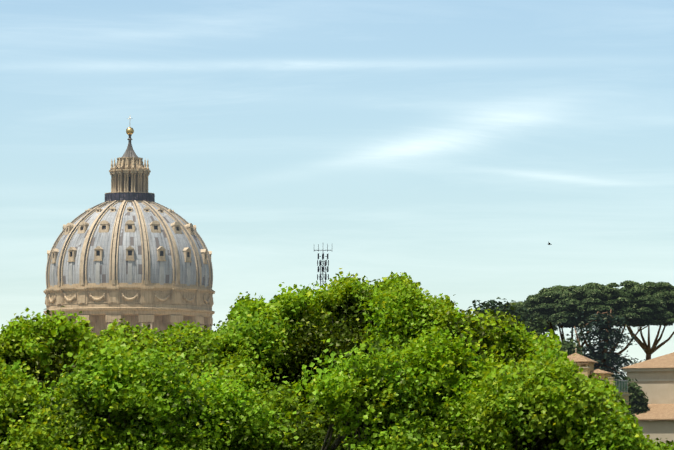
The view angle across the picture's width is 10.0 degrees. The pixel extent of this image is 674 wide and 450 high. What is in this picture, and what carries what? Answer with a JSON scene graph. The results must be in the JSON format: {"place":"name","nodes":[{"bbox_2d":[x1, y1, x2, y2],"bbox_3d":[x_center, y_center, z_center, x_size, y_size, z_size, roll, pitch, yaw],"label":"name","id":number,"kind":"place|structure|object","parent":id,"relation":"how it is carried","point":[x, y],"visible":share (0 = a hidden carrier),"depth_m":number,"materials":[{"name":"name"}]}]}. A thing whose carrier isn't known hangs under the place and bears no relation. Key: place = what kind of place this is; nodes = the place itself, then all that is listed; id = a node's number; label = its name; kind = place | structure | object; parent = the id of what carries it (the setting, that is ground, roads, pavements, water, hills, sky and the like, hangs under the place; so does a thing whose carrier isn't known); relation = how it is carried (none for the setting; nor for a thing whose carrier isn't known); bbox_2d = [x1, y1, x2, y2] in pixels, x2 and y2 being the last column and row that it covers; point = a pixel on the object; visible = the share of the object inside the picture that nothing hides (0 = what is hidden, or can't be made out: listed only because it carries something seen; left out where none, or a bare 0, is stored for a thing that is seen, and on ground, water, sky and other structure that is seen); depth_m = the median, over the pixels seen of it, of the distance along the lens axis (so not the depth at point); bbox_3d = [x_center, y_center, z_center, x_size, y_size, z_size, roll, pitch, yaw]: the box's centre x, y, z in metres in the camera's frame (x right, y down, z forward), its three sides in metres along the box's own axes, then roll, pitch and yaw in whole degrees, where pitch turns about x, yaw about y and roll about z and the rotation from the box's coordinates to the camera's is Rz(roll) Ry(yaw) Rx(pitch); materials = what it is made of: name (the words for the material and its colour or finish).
{"place":"outdoors","nodes":[
{"label":"outdoors","id":0,"kind":"place"},
{"bbox_2d":[43,127,214,335],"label":"domed building","id":1,"kind":"structure","parent":0,"point":[131,251],"depth_m":1150.45,"materials":[{"name":"stone"}]},
{"bbox_2d":[314,244,331,285],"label":"antenna mast","id":2,"kind":"object","parent":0,"point":[320,264],"depth_m":298.76,"materials":[{"name":"grey metal"}]},
{"bbox_2d":[0,0,673,380],"label":"sky","id":3,"kind":"structure","parent":0,"point":[445,144],"materials":[{"name":"blue"}]},
{"bbox_3d":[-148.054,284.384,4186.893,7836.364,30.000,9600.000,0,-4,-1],"label":"ground","id":4,"kind":"structure","parent":0,"visible":0},
{"bbox_2d":[0,308,65,407],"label":"plane tree","id":5,"kind":"object","parent":4,"relation":"on","point":[11,359],"visible":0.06,"depth_m":176.62,"materials":[{"name":"green plant"}]},
{"bbox_2d":[0,358,150,449],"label":"plane tree","id":6,"kind":"object","parent":4,"relation":"on","point":[20,417],"visible":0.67,"depth_m":157.32,"materials":[{"name":"green plant"}]},
{"bbox_2d":[0,306,178,405],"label":"plane tree","id":7,"kind":"object","parent":4,"relation":"on","point":[65,337],"visible":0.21,"depth_m":177.18,"materials":[{"name":"green plant"}]},
{"bbox_2d":[17,310,195,341],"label":"plane tree","id":8,"kind":"object","parent":4,"relation":"on","point":[144,326],"depth_m":196.46,"materials":[{"name":"green plant"}]},
{"bbox_2d":[12,327,304,449],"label":"plane tree","id":9,"kind":"object","parent":4,"relation":"on","point":[163,408],"visible":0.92,"depth_m":157.01,"materials":[{"name":"green plant"}]},
{"bbox_2d":[37,345,349,449],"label":"plane tree","id":10,"kind":"object","parent":4,"relation":"on","point":[287,405],"visible":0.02,"depth_m":163.28,"materials":[{"name":"green plant"}]},
{"bbox_2d":[62,298,325,443],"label":"plane tree","id":11,"kind":"object","parent":4,"relation":"on","point":[240,340],"visible":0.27,"depth_m":180.72,"materials":[{"name":"green plant"}]},
{"bbox_2d":[145,282,325,335],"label":"plane tree","id":12,"kind":"object","parent":4,"relation":"on","point":[230,316],"visible":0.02,"depth_m":199.51,"materials":[{"name":"green plant"}]},
{"bbox_2d":[217,331,482,449],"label":"plane tree","id":13,"kind":"object","parent":4,"relation":"on","point":[361,398],"visible":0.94,"depth_m":157.66,"materials":[{"name":"green plant"}]},
{"bbox_2d":[219,272,537,445],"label":"plane tree","id":14,"kind":"object","parent":4,"relation":"on","point":[338,315],"visible":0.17,"depth_m":183.18,"materials":[{"name":"green plant"}]},
{"bbox_2d":[316,304,540,449],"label":"plane tree","id":15,"kind":"object","parent":4,"relation":"on","point":[455,359],"visible":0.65,"depth_m":159.40,"materials":[{"name":"green plant"}]},
{"bbox_2d":[314,268,552,338],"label":"plane tree","id":16,"kind":"object","parent":4,"relation":"on","point":[470,313],"depth_m":202.30,"materials":[{"name":"green plant"}]},
{"bbox_2d":[351,273,624,410],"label":"plane tree","id":17,"kind":"object","parent":4,"relation":"on","point":[397,315],"visible":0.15,"depth_m":176.62,"materials":[{"name":"green plant"}]},
{"bbox_2d":[369,345,625,449],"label":"plane tree","id":18,"kind":"object","parent":4,"relation":"on","point":[544,404],"visible":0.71,"depth_m":155.65,"materials":[{"name":"green plant"}]},
{"bbox_2d":[467,297,533,339],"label":"evergreen tree","id":19,"kind":"object","parent":4,"relation":"on","point":[490,304],"visible":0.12,"depth_m":213.34,"materials":[{"name":"green plant"}]},
{"bbox_2d":[518,308,549,336],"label":"tree","id":20,"kind":"object","parent":4,"relation":"on","point":[538,330],"visible":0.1,"depth_m":468.47,"materials":[{"name":"green plant"}]},
{"bbox_2d":[511,301,557,332],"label":"tree","id":21,"kind":"object","parent":4,"relation":"on","point":[519,305],"visible":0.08,"depth_m":521.75,"materials":[{"name":"green plant"}]},
{"bbox_2d":[531,333,583,355],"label":"tree","id":22,"kind":"object","parent":4,"relation":"on","point":[569,347],"visible":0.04,"depth_m":436.18,"materials":[{"name":"green plant"}]},
{"bbox_2d":[520,285,598,349],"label":"pine","id":23,"kind":"object","parent":4,"relation":"on","point":[543,302],"visible":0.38,"depth_m":472.95,"materials":[{"name":"green plant"}]},
{"bbox_2d":[508,323,657,444],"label":"plane tree","id":24,"kind":"object","parent":4,"relation":"on","point":[551,335],"depth_m":195.01,"materials":[{"name":"green plant"}]},
{"bbox_2d":[507,343,673,449],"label":"plane tree","id":25,"kind":"object","parent":4,"relation":"on","point":[606,389],"depth_m":170.75,"materials":[{"name":"green plant"}]},
{"bbox_2d":[555,339,629,409],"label":"building","id":26,"kind":"structure","parent":4,"relation":"on","point":[586,364],"depth_m":396.87,"materials":[{"name":"paint"}]},
{"bbox_2d":[518,340,673,446],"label":"plane tree","id":27,"kind":"object","parent":4,"relation":"on","point":[549,354],"depth_m":174.24,"materials":[{"name":"green plant"}]},
{"bbox_2d":[562,309,649,380],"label":"tree","id":28,"kind":"object","parent":4,"relation":"on","point":[605,358],"visible":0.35,"depth_m":453.15,"materials":[{"name":"green plant"}]},
{"bbox_2d":[541,396,673,449],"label":"plane tree","id":29,"kind":"object","parent":4,"relation":"on","point":[628,433],"visible":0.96,"depth_m":155.18,"materials":[{"name":"green plant"}]},
{"bbox_2d":[548,280,668,354],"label":"pine","id":30,"kind":"object","parent":4,"relation":"on","point":[639,304],"visible":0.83,"depth_m":465.93,"materials":[{"name":"green plant"}]},
{"bbox_2d":[619,396,634,421],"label":"tree","id":31,"kind":"object","parent":4,"relation":"on","point":[630,409],"depth_m":383.38,"materials":[{"name":"green plant"}]},
{"bbox_2d":[618,377,648,420],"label":"tree","id":32,"kind":"object","parent":4,"relation":"on","point":[638,402],"visible":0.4,"depth_m":421.62,"materials":[{"name":"green plant"}]},
{"bbox_2d":[608,389,673,449],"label":"plane tree","id":33,"kind":"object","parent":4,"relation":"on","point":[657,439],"depth_m":164.46,"materials":[{"name":"green plant"}]},
{"bbox_2d":[620,281,673,359],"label":"pine","id":34,"kind":"object","parent":4,"relation":"on","point":[664,291],"visible":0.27,"depth_m":497.71,"materials":[{"name":"green plant"}]},
{"bbox_2d":[622,352,673,445],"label":"building","id":35,"kind":"structure","parent":4,"relation":"on","point":[654,377],"depth_m":424.86,"materials":[{"name":"beige paint"}]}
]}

